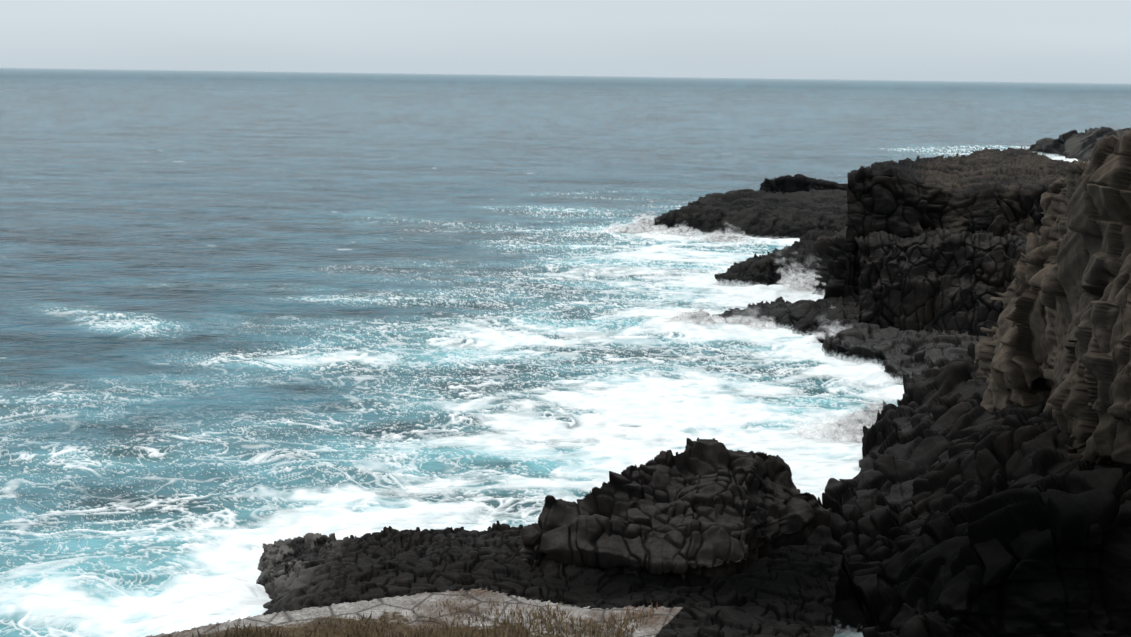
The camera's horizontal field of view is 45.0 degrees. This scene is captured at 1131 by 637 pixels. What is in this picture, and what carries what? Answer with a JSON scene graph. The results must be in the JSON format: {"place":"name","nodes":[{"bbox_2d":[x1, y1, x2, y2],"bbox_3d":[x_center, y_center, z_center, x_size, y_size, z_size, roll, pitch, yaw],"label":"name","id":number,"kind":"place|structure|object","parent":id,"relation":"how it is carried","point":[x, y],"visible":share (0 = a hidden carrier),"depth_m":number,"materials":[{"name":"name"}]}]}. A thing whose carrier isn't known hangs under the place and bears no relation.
{"place":"outdoors","nodes":[
{"label":"outdoors","id":0,"kind":"place"},
{"bbox_2d":[145,588,681,636],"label":"cliff top","id":1,"kind":"structure","parent":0,"point":[294,621],"depth_m":4.18,"materials":[{"name":"beige stone"}]},
{"bbox_2d":[117,596,657,636],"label":"grass tufts","id":2,"kind":"object","parent":1,"relation":"on","point":[526,633],"visible":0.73,"depth_m":4.08,"materials":[{"name":"beige plant"}]},
{"bbox_2d":[0,68,1130,636],"bbox_3d":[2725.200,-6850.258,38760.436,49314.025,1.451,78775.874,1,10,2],"label":"sea","id":3,"kind":"structure","parent":0,"point":[244,316],"depth_m":108.14,"materials":[{"name":"liquid"}]},
{"bbox_2d":[256,520,842,636],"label":"platform","id":4,"kind":"structure","parent":3,"relation":"in","point":[787,591],"depth_m":43.67,"materials":[{"name":"black stone"}]},
{"bbox_2d":[519,437,832,578],"bbox_3d":[4.906,8.219,47.081,13.194,6.734,6.267,-7,13,-36],"label":"rock","id":5,"kind":"object","parent":4,"relation":"on","point":[712,508],"visible":0.48,"depth_m":46.48,"materials":[{"name":"black stone"}]},
{"bbox_2d":[650,188,847,238],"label":"rocky headland","id":6,"kind":"structure","parent":3,"relation":"in","point":[765,214],"depth_m":159.94,"materials":[{"name":"black stone"}]},
{"bbox_2d":[603,199,896,442],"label":"sea spray","id":7,"kind":"object","parent":3,"relation":"in","point":[849,427],"visible":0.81,"depth_m":100.04,"materials":[{"name":"white liquid"}]},
{"bbox_2d":[714,226,837,295],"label":"rock","id":8,"kind":"object","parent":3,"relation":"in","point":[763,269],"visible":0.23,"depth_m":121.08,"materials":[{"name":"black stone"}]},
{"bbox_2d":[712,296,859,335],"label":"ledge","id":9,"kind":"object","parent":3,"relation":"in","point":[803,317],"visible":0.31,"depth_m":99.47,"materials":[{"name":"black stone"}]},
{"bbox_2d":[759,174,847,193],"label":"rock","id":10,"kind":"object","parent":3,"relation":"in","point":[790,183],"visible":0.12,"depth_m":179.89,"materials":[{"name":"black stone"}]},
{"bbox_2d":[815,320,985,384],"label":"base rocks","id":11,"kind":"object","parent":3,"relation":"in","point":[896,353],"visible":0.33,"depth_m":87.57,"materials":[{"name":"grey stone"}]},
{"bbox_2d":[814,224,1039,336],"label":"cliff face","id":12,"kind":"structure","parent":3,"relation":"on","point":[940,280],"depth_m":96.14},
{"bbox_2d":[842,146,1069,306],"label":"plateau","id":13,"kind":"structure","parent":12,"relation":"on","point":[996,192],"depth_m":101.65,"materials":[{"name":"black stone"}]},
{"bbox_2d":[817,342,1130,636],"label":"boulder slope","id":14,"kind":"structure","parent":3,"relation":"in","point":[957,509],"depth_m":44.09,"materials":[{"name":"black stone"}]},
{"bbox_2d":[974,131,1130,466],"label":"cliff","id":15,"kind":"structure","parent":14,"relation":"on","point":[1059,339],"depth_m":46.31,"materials":[{"name":"stone"}]},
{"bbox_2d":[1029,126,1130,161],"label":"headland","id":16,"kind":"structure","parent":3,"relation":"in","point":[1073,144],"depth_m":325.79,"materials":[{"name":"grey stone"}]},
{"bbox_2d":[0,0,1130,82],"label":"sky","id":17,"kind":"structure","parent":0,"point":[1069,41],"materials":[{"name":"white"}]},
{"bbox_2d":[4,68,1130,83],"bbox_3d":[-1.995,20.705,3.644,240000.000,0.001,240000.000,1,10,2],"label":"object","id":18,"kind":"structure","parent":0,"point":[594,76],"depth_m":56208.32,"materials":[{"name":"liquid"}]}
]}

